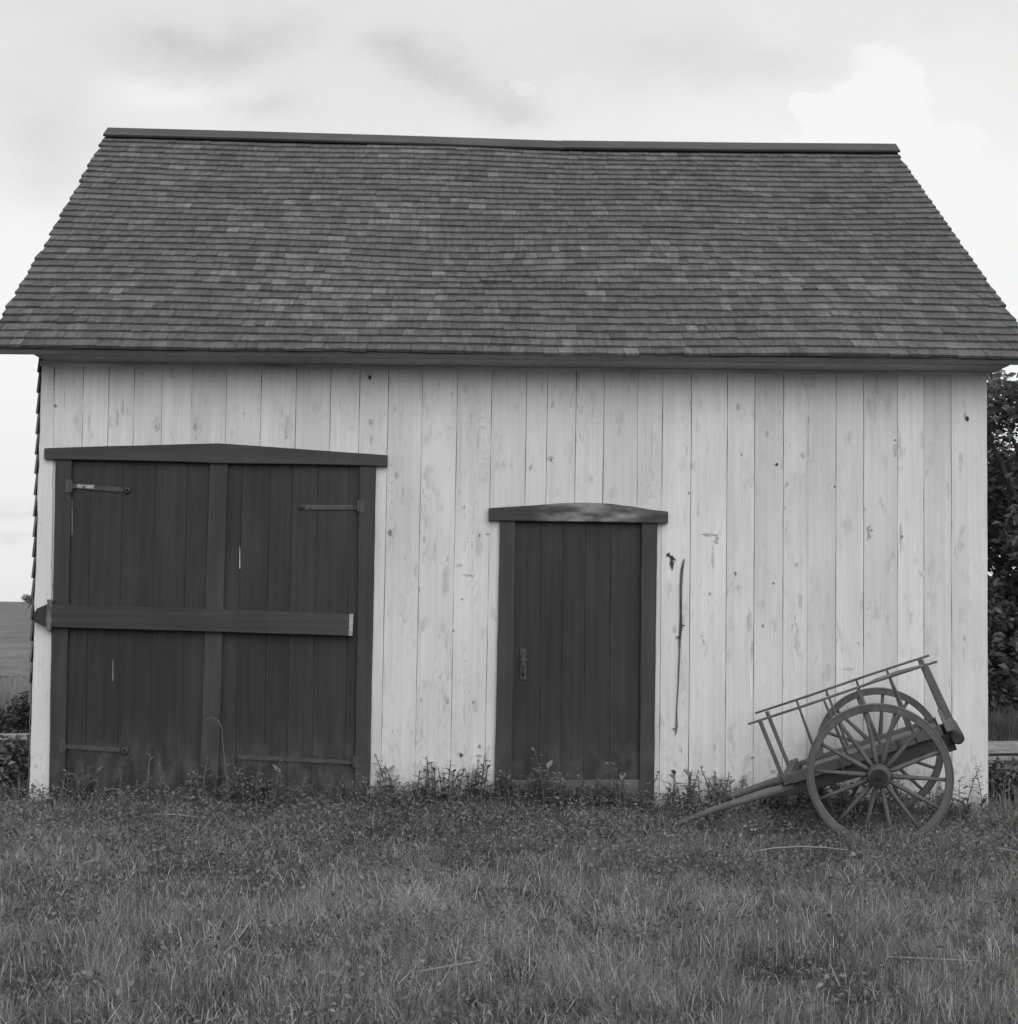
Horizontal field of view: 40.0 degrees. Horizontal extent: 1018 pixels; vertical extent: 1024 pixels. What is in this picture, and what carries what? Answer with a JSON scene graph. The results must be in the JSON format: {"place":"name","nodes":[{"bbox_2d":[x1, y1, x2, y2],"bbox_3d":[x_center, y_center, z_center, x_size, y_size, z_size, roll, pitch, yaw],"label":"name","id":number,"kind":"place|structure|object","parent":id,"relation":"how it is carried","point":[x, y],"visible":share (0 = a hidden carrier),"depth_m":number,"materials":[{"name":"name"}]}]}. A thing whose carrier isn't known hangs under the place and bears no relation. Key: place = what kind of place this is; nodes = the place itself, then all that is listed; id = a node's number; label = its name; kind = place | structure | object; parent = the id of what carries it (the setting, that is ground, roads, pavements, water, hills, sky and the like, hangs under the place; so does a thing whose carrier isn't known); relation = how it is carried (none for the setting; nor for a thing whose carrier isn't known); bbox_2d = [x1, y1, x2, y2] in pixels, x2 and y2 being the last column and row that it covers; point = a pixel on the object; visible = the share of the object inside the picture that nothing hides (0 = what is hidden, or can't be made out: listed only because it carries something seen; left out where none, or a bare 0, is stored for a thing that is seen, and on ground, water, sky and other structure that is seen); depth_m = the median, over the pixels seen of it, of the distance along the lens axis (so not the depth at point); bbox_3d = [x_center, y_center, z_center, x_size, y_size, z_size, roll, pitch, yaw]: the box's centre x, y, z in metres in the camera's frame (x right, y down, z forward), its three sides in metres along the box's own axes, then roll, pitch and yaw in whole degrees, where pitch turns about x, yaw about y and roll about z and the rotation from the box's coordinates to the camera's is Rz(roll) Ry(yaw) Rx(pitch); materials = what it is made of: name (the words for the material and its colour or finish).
{"place":"outdoors","nodes":[
{"label":"outdoors","id":0,"kind":"place"},
{"bbox_2d":[0,602,31,675],"bbox_3d":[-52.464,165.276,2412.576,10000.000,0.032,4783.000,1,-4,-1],"label":"field","id":1,"kind":"structure","parent":0,"point":[15,630],"depth_m":53.43,"materials":[{"name":"grey"}]},
{"bbox_2d":[0,676,1017,1023],"bbox_3d":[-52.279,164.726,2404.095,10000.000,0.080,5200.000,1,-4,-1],"label":"ground","id":2,"kind":"structure","parent":0,"point":[756,976],"depth_m":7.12,"materials":[{"name":"plant"}]},
{"bbox_2d":[0,730,28,791],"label":"bush","id":3,"kind":"object","parent":2,"relation":"on","point":[11,761],"visible":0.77,"depth_m":10.55,"materials":[{"name":"grey plant"}]},
{"bbox_2d":[0,691,30,745],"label":"bush","id":4,"kind":"object","parent":2,"relation":"on","point":[14,721],"visible":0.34,"depth_m":13.79,"materials":[{"name":"grey plant"}]},
{"bbox_2d":[21,594,32,607],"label":"tree","id":5,"kind":"object","parent":2,"relation":"on","point":[27,599],"visible":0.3,"depth_m":306.89,"materials":[{"name":"grey plant"}]},
{"bbox_2d":[62,769,76,799],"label":"weed","id":6,"kind":"object","parent":2,"relation":"on","point":[69,776],"visible":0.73,"depth_m":10.02,"materials":[{"name":"grey plant"}]},
{"bbox_2d":[73,781,85,803],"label":"weed","id":7,"kind":"object","parent":2,"relation":"on","point":[83,791],"visible":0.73,"depth_m":9.91,"materials":[{"name":"grey plant"}]},
{"bbox_2d":[66,773,98,805],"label":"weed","id":8,"kind":"object","parent":2,"relation":"on","point":[84,785],"visible":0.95,"depth_m":9.97,"materials":[{"name":"grey plant"}]},
{"bbox_2d":[73,970,93,976],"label":"dock leaf","id":9,"kind":"object","parent":2,"relation":"on","point":[89,974],"visible":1,"depth_m":5.02,"materials":[{"name":"grey plant"}]},
{"bbox_2d":[83,766,102,802],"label":"weed","id":10,"kind":"object","parent":2,"relation":"on","point":[88,769],"visible":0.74,"depth_m":10.05,"materials":[{"name":"grey plant"}]},
{"bbox_2d":[102,784,164,800],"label":"grass tuft","id":11,"kind":"object","parent":2,"relation":"on","point":[122,792],"visible":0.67,"depth_m":9.93,"materials":[{"name":"grey plant"}]},
{"bbox_2d":[134,775,150,802],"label":"weed","id":12,"kind":"object","parent":2,"relation":"on","point":[143,791],"visible":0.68,"depth_m":9.91,"materials":[{"name":"grey plant"}]},
{"bbox_2d":[143,752,153,799],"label":"weed","id":13,"kind":"object","parent":2,"relation":"on","point":[148,774],"visible":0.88,"depth_m":9.94,"materials":[{"name":"grey plant"}]},
{"bbox_2d":[160,765,167,804],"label":"weed","id":14,"kind":"object","parent":2,"relation":"on","point":[164,783],"visible":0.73,"depth_m":9.99,"materials":[{"name":"grey plant"}]},
{"bbox_2d":[181,773,196,795],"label":"weed","id":15,"kind":"object","parent":2,"relation":"on","point":[188,784],"visible":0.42,"depth_m":10.03,"materials":[{"name":"grey plant"}]},
{"bbox_2d":[179,768,206,802],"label":"weed","id":16,"kind":"object","parent":2,"relation":"on","point":[199,790],"visible":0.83,"depth_m":9.74,"materials":[{"name":"grey plant"}]},
{"bbox_2d":[193,757,209,799],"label":"weed","id":17,"kind":"object","parent":2,"relation":"on","point":[204,776],"visible":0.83,"depth_m":10.07,"materials":[{"name":"grey plant"}]},
{"bbox_2d":[207,768,222,800],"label":"weed","id":18,"kind":"object","parent":2,"relation":"on","point":[215,780],"visible":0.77,"depth_m":10.04,"materials":[{"name":"grey plant"}]},
{"bbox_2d":[217,778,236,806],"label":"weed","id":19,"kind":"object","parent":2,"relation":"on","point":[223,795],"visible":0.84,"depth_m":9.83,"materials":[{"name":"grey plant"}]},
{"bbox_2d":[230,774,244,801],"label":"weed","id":20,"kind":"object","parent":2,"relation":"on","point":[233,797],"visible":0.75,"depth_m":9.95,"materials":[{"name":"grey plant"}]},
{"bbox_2d":[226,762,263,804],"bbox_3d":[-1.880,1.946,9.929,0.282,0.337,0.224,-2,-5,32],"label":"weed","id":21,"kind":"object","parent":2,"relation":"on","point":[241,783],"visible":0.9,"depth_m":9.92,"materials":[{"name":"grey plant"}]},
{"bbox_2d":[244,763,265,805],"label":"weed","id":22,"kind":"object","parent":2,"relation":"on","point":[258,779],"visible":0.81,"depth_m":9.91,"materials":[{"name":"grey plant"}]},
{"bbox_2d":[264,752,292,812],"bbox_3d":[-1.638,1.880,9.686,0.220,0.449,0.266,0,-4,11],"label":"weed","id":23,"kind":"object","parent":2,"relation":"on","point":[275,792],"visible":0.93,"depth_m":9.68,"materials":[{"name":"grey plant"}]},
{"bbox_2d":[279,776,307,807],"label":"weed","id":24,"kind":"object","parent":2,"relation":"on","point":[296,794],"visible":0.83,"depth_m":9.76,"materials":[{"name":"grey plant"}]},
{"bbox_2d":[316,971,340,976],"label":"dock leaf","id":25,"kind":"object","parent":2,"relation":"on","point":[337,973],"visible":0.95,"depth_m":5.06,"materials":[{"name":"grey plant"}]},
{"bbox_2d":[357,771,383,810],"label":"weed","id":26,"kind":"object","parent":2,"relation":"on","point":[367,791],"visible":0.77,"depth_m":9.77,"materials":[{"name":"grey plant"}]},
{"bbox_2d":[371,767,390,803],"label":"weed","id":27,"kind":"object","parent":2,"relation":"on","point":[385,782],"visible":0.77,"depth_m":9.93,"materials":[{"name":"grey plant"}]},
{"bbox_2d":[371,754,399,800],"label":"weed","id":28,"kind":"object","parent":2,"relation":"on","point":[391,767],"visible":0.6,"depth_m":10.12,"materials":[{"name":"grey plant"}]},
{"bbox_2d":[392,782,407,809],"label":"weed","id":29,"kind":"object","parent":2,"relation":"on","point":[398,800],"visible":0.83,"depth_m":9.80,"materials":[{"name":"grey plant"}]},
{"bbox_2d":[409,770,425,804],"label":"weed","id":30,"kind":"object","parent":2,"relation":"on","point":[417,785],"visible":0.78,"depth_m":9.91,"materials":[{"name":"grey plant"}]},
{"bbox_2d":[419,761,437,797],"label":"weed","id":31,"kind":"object","parent":2,"relation":"on","point":[432,778],"visible":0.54,"depth_m":10.11,"materials":[{"name":"grey plant"}]},
{"bbox_2d":[422,756,440,807],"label":"weed","id":32,"kind":"object","parent":2,"relation":"on","point":[433,770],"visible":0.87,"depth_m":9.85,"materials":[{"name":"grey plant"}]},
{"bbox_2d":[432,767,445,799],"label":"weed","id":33,"kind":"object","parent":2,"relation":"on","point":[442,792],"visible":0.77,"depth_m":9.87,"materials":[{"name":"grey plant"}]},
{"bbox_2d":[431,766,449,800],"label":"weed","id":34,"kind":"object","parent":2,"relation":"on","point":[444,788],"visible":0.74,"depth_m":9.94,"materials":[{"name":"grey plant"}]},
{"bbox_2d":[417,960,480,971],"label":"dry stalk","id":35,"kind":"object","parent":2,"relation":"on","point":[449,965],"visible":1,"depth_m":5.27,"materials":[{"name":"grey plant"}]},
{"bbox_2d":[435,769,467,811],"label":"weed","id":36,"kind":"object","parent":2,"relation":"on","point":[459,793],"visible":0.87,"depth_m":9.70,"materials":[{"name":"grey plant"}]},
{"bbox_2d":[442,759,464,803],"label":"weed","id":37,"kind":"object","parent":2,"relation":"on","point":[449,777],"visible":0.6,"depth_m":9.82,"materials":[{"name":"grey plant"}]},
{"bbox_2d":[463,764,475,798],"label":"weed","id":38,"kind":"object","parent":2,"relation":"on","point":[468,775],"visible":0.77,"depth_m":10.09,"materials":[{"name":"grey plant"}]},
{"bbox_2d":[460,759,490,798],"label":"weed","id":39,"kind":"object","parent":2,"relation":"on","point":[476,781],"visible":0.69,"depth_m":10.05,"materials":[{"name":"grey plant"}]},
{"bbox_2d":[470,762,481,795],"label":"weed","id":40,"kind":"object","parent":2,"relation":"on","point":[476,784],"visible":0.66,"depth_m":10.08,"materials":[{"name":"grey plant"}]},
{"bbox_2d":[473,754,498,808],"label":"weed","id":41,"kind":"object","parent":2,"relation":"on","point":[484,779],"visible":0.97,"depth_m":9.88,"materials":[{"name":"grey plant"}]},
{"bbox_2d":[482,779,497,804],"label":"weed","id":42,"kind":"object","parent":2,"relation":"on","point":[491,789],"visible":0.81,"depth_m":9.96,"materials":[{"name":"grey plant"}]},
{"bbox_2d":[488,768,511,801],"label":"weed","id":43,"kind":"object","parent":2,"relation":"on","point":[503,787],"visible":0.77,"depth_m":10.03,"materials":[{"name":"grey plant"}]},
{"bbox_2d":[493,774,513,805],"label":"weed","id":44,"kind":"object","parent":2,"relation":"on","point":[508,776],"visible":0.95,"depth_m":9.99,"materials":[{"name":"grey plant"}]},
{"bbox_2d":[499,773,513,799],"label":"weed","id":45,"kind":"object","parent":2,"relation":"on","point":[502,783],"visible":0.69,"depth_m":10.09,"materials":[{"name":"grey plant"}]},
{"bbox_2d":[0,127,1017,813],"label":"shed","id":46,"kind":"structure","parent":2,"relation":"on","point":[402,453],"depth_m":10.34,"materials":[{"name":"white wood"}]},
{"bbox_2d":[60,460,227,801],"bbox_3d":[-2.673,0.860,10.209,1.181,2.560,0.100,1,-4,-1],"label":"door","id":47,"kind":"structure","parent":46,"relation":"in","point":[144,534],"depth_m":10.21,"materials":[{"name":"paint"}]},
{"bbox_2d":[219,464,364,803],"bbox_3d":[-1.619,0.861,10.232,1.094,2.566,0.100,1,-4,-1],"label":"door","id":48,"kind":"structure","parent":46,"relation":"in","point":[292,531],"depth_m":10.24,"materials":[{"name":"paint"}]},
{"bbox_2d":[512,521,640,779],"bbox_3d":[0.501,1.000,10.265,0.966,1.930,0.117,1,-4,-1],"label":"door","id":49,"kind":"structure","parent":46,"relation":"in","point":[576,701],"depth_m":10.28,"materials":[{"name":"paint"}]},
{"bbox_2d":[667,552,676,570],"bbox_3d":[1.200,0.365,10.312,0.075,0.137,0.016,1,-4,-1],"label":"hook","id":50,"kind":"object","parent":46,"relation":"attached to","point":[671,560],"visible":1,"depth_m":10.31,"materials":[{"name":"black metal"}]},
{"bbox_2d":[673,559,684,734],"bbox_3d":[1.247,0.986,10.274,0.095,1.290,0.022,1,-4,-1],"label":"twig","id":51,"kind":"object","parent":46,"relation":"attached to","point":[681,583],"visible":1,"depth_m":10.27,"materials":[{"name":"black wood"}]},
{"bbox_2d":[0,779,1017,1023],"bbox_3d":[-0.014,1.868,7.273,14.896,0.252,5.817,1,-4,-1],"label":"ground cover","id":52,"kind":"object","parent":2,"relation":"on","point":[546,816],"visible":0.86,"depth_m":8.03,"materials":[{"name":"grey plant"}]},
{"bbox_2d":[206,717,226,794],"bbox_3d":[-2.101,1.754,10.041,0.170,0.550,0.045,1,-4,-1],"label":"drooping stem","id":53,"kind":"object","parent":52,"relation":"on","point":[223,750],"visible":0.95,"depth_m":10.04,"materials":[{"name":"grey plant"}]},
{"bbox_2d":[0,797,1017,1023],"bbox_3d":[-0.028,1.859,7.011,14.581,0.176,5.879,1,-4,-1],"label":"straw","id":54,"kind":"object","parent":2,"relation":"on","point":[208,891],"visible":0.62,"depth_m":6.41,"materials":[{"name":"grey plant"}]},
{"bbox_2d":[522,767,542,804],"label":"weed","id":55,"kind":"object","parent":2,"relation":"on","point":[531,781],"visible":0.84,"depth_m":10.06,"materials":[{"name":"grey plant"}]},
{"bbox_2d":[530,757,553,801],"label":"weed","id":56,"kind":"object","parent":2,"relation":"on","point":[544,782],"visible":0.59,"depth_m":10.06,"materials":[{"name":"grey plant"}]},
{"bbox_2d":[531,747,557,804],"bbox_3d":[0.254,1.888,9.925,0.267,0.450,0.221,1,-4,-1],"label":"weed","id":57,"kind":"object","parent":2,"relation":"on","point":[548,764],"visible":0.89,"depth_m":9.89,"materials":[{"name":"grey plant"}]},
{"bbox_2d":[543,772,566,808],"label":"weed","id":58,"kind":"object","parent":2,"relation":"on","point":[558,797],"visible":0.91,"depth_m":9.81,"materials":[{"name":"grey plant"}]},
{"bbox_2d":[557,771,574,805],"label":"weed","id":59,"kind":"object","parent":2,"relation":"on","point":[563,792],"visible":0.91,"depth_m":9.83,"materials":[{"name":"grey plant"}]},
{"bbox_2d":[575,774,595,803],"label":"weed","id":60,"kind":"object","parent":2,"relation":"on","point":[580,784],"visible":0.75,"depth_m":10.03,"materials":[{"name":"grey plant"}]},
{"bbox_2d":[579,785,596,806],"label":"weed","id":61,"kind":"object","parent":2,"relation":"on","point":[588,793],"visible":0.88,"depth_m":9.91,"materials":[{"name":"grey plant"}]},
{"bbox_2d":[590,782,608,806],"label":"weed","id":62,"kind":"object","parent":2,"relation":"on","point":[604,784],"visible":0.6,"depth_m":10.03,"materials":[{"name":"grey plant"}]},
{"bbox_2d":[605,778,614,802],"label":"weed","id":63,"kind":"object","parent":2,"relation":"on","point":[609,792],"visible":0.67,"depth_m":10.07,"materials":[{"name":"grey plant"}]},
{"bbox_2d":[613,792,621,813],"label":"weed","id":64,"kind":"object","parent":2,"relation":"on","point":[616,802],"visible":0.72,"depth_m":9.80,"materials":[{"name":"grey plant"}]},
{"bbox_2d":[606,762,633,813],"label":"weed","id":65,"kind":"object","parent":2,"relation":"on","point":[621,777],"visible":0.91,"depth_m":9.88,"materials":[{"name":"grey plant"}]},
{"bbox_2d":[609,762,637,810],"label":"weed","id":66,"kind":"object","parent":2,"relation":"on","point":[624,786],"visible":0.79,"depth_m":9.93,"materials":[{"name":"grey plant"}]},
{"bbox_2d":[635,771,660,810],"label":"weed","id":67,"kind":"object","parent":2,"relation":"on","point":[652,787],"visible":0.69,"depth_m":10.01,"materials":[{"name":"grey plant"}]},
{"bbox_2d":[660,783,672,809],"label":"weed","id":68,"kind":"object","parent":2,"relation":"on","point":[669,790],"visible":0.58,"depth_m":10.06,"materials":[{"name":"grey plant"}]},
{"bbox_2d":[663,769,696,814],"bbox_3d":[1.208,1.994,9.891,0.270,0.355,0.184,0,-4,15],"label":"weed","id":69,"kind":"object","parent":2,"relation":"on","point":[674,773],"visible":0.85,"depth_m":9.88,"materials":[{"name":"grey plant"}]},
{"bbox_2d":[671,769,702,818],"bbox_3d":[1.247,1.984,9.805,0.262,0.362,0.208,-1,-4,21],"label":"weed","id":70,"kind":"object","parent":2,"relation":"on","point":[687,790],"visible":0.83,"depth_m":9.80,"materials":[{"name":"grey plant"}]},
{"bbox_2d":[686,769,701,814],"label":"weed","id":71,"kind":"object","parent":2,"relation":"on","point":[692,785],"visible":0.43,"depth_m":10.00,"materials":[{"name":"grey plant"}]},
{"bbox_2d":[692,776,704,803],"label":"weed","id":72,"kind":"object","parent":2,"relation":"on","point":[698,795],"visible":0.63,"depth_m":10.06,"materials":[{"name":"grey plant"}]},
{"bbox_2d":[696,771,719,821],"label":"weed","id":73,"kind":"object","parent":2,"relation":"on","point":[708,786],"visible":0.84,"depth_m":9.75,"materials":[{"name":"grey plant"}]},
{"bbox_2d":[698,766,717,797],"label":"weed","id":74,"kind":"object","parent":2,"relation":"on","point":[706,782],"visible":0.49,"depth_m":10.08,"materials":[{"name":"grey plant"}]},
{"bbox_2d":[706,775,733,813],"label":"weed","id":75,"kind":"object","parent":2,"relation":"on","point":[718,792],"visible":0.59,"depth_m":9.88,"materials":[{"name":"grey plant"}]},
{"bbox_2d":[711,777,731,808],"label":"weed","id":76,"kind":"object","parent":2,"relation":"on","point":[718,787],"visible":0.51,"depth_m":10.04,"materials":[{"name":"grey plant"}]},
{"bbox_2d":[728,778,744,811],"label":"weed","id":77,"kind":"object","parent":2,"relation":"on","point":[742,781],"visible":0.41,"depth_m":10.14,"materials":[{"name":"grey plant"}]},
{"bbox_2d":[766,783,795,815],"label":"weed","id":78,"kind":"object","parent":2,"relation":"on","point":[778,797],"visible":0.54,"depth_m":9.80,"materials":[{"name":"grey plant"}]},
{"bbox_2d":[752,846,845,851],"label":"dry stalk","id":79,"kind":"object","parent":2,"relation":"on","point":[797,846],"visible":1,"depth_m":8.00,"materials":[{"name":"grey plant"}]},
{"bbox_2d":[794,793,808,808],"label":"weed","id":80,"kind":"object","parent":2,"relation":"on","point":[797,798],"visible":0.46,"depth_m":10.15,"materials":[{"name":"grey plant"}]},
{"bbox_2d":[796,792,809,810],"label":"weed","id":81,"kind":"object","parent":2,"relation":"on","point":[806,798],"visible":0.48,"depth_m":10.07,"materials":[{"name":"grey plant"}]},
{"bbox_2d":[801,786,828,818],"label":"weed","id":82,"kind":"object","parent":2,"relation":"on","point":[811,811],"visible":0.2,"depth_m":9.77,"materials":[{"name":"grey plant"}]},
{"bbox_2d":[674,654,964,845],"bbox_3d":[2.103,1.538,9.340,1.998,1.170,1.644,1,-4,-1],"label":"cart","id":83,"kind":"object","parent":2,"relation":"on","point":[875,758],"visible":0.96,"depth_m":8.93,"materials":[{"name":"paint"}]},
{"bbox_2d":[836,782,854,813],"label":"weed","id":84,"kind":"object","parent":2,"relation":"on","point":[846,793],"visible":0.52,"depth_m":9.96,"materials":[{"name":"grey plant"}]},
{"bbox_2d":[843,780,874,812],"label":"weed","id":85,"kind":"object","parent":2,"relation":"on","point":[863,786],"visible":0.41,"depth_m":10.02,"materials":[{"name":"grey plant"}]},
{"bbox_2d":[886,956,979,961],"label":"dry stalk","id":86,"kind":"object","parent":2,"relation":"on","point":[933,958],"visible":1,"depth_m":5.47,"materials":[{"name":"grey plant"}]},
{"bbox_2d":[929,786,949,815],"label":"weed","id":87,"kind":"object","parent":2,"relation":"on","point":[938,798],"visible":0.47,"depth_m":9.94,"materials":[{"name":"grey plant"}]},
{"bbox_2d":[938,782,955,809],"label":"weed","id":88,"kind":"object","parent":2,"relation":"on","point":[943,793],"visible":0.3,"depth_m":10.22,"materials":[{"name":"grey plant"}]},
{"bbox_2d":[952,766,979,818],"bbox_3d":[3.205,1.987,9.833,0.255,0.409,0.152,3,-5,-33],"label":"weed","id":89,"kind":"object","parent":2,"relation":"on","point":[965,798],"visible":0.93,"depth_m":9.83,"materials":[{"name":"grey plant"}]},
{"bbox_2d":[957,798,975,819],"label":"weed","id":90,"kind":"object","parent":2,"relation":"on","point":[966,806],"visible":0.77,"depth_m":9.87,"materials":[{"name":"grey plant"}]},
{"bbox_2d":[972,770,989,811],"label":"weed","id":91,"kind":"object","parent":2,"relation":"on","point":[983,801],"visible":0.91,"depth_m":10.17,"materials":[{"name":"grey plant"}]},
{"bbox_2d":[987,369,1017,712],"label":"tree","id":92,"kind":"object","parent":2,"relation":"on","point":[1002,613],"visible":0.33,"depth_m":14.66,"materials":[{"name":"black plant"}]},
{"bbox_2d":[987,440,1017,716],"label":"tree","id":93,"kind":"object","parent":2,"relation":"on","point":[1011,691],"visible":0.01,"depth_m":19.13,"materials":[{"name":"black plant"}]},
{"bbox_2d":[988,756,1017,800],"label":"bush","id":94,"kind":"object","parent":2,"relation":"on","point":[1007,770],"visible":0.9,"depth_m":10.90,"materials":[{"name":"grey plant"}]},
{"bbox_2d":[988,741,1017,765],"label":"lumber pile","id":95,"kind":"object","parent":2,"relation":"on","point":[1010,748],"visible":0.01,"depth_m":12.64,"materials":[{"name":"wood"}]},
{"bbox_2d":[0,670,1017,814],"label":"rough grass","id":96,"kind":"structure","parent":0,"point":[994,718],"depth_m":16.96,"materials":[{"name":"plant"}]},
{"bbox_2d":[0,733,28,739],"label":"board","id":97,"kind":"object","parent":96,"relation":"on","point":[24,737],"visible":0.45,"depth_m":12.30,"materials":[{"name":"grey wood"}]},
{"bbox_2d":[0,0,1017,601],"label":"sky","id":98,"kind":"structure","parent":0,"point":[935,80],"materials":[{"name":"white"}]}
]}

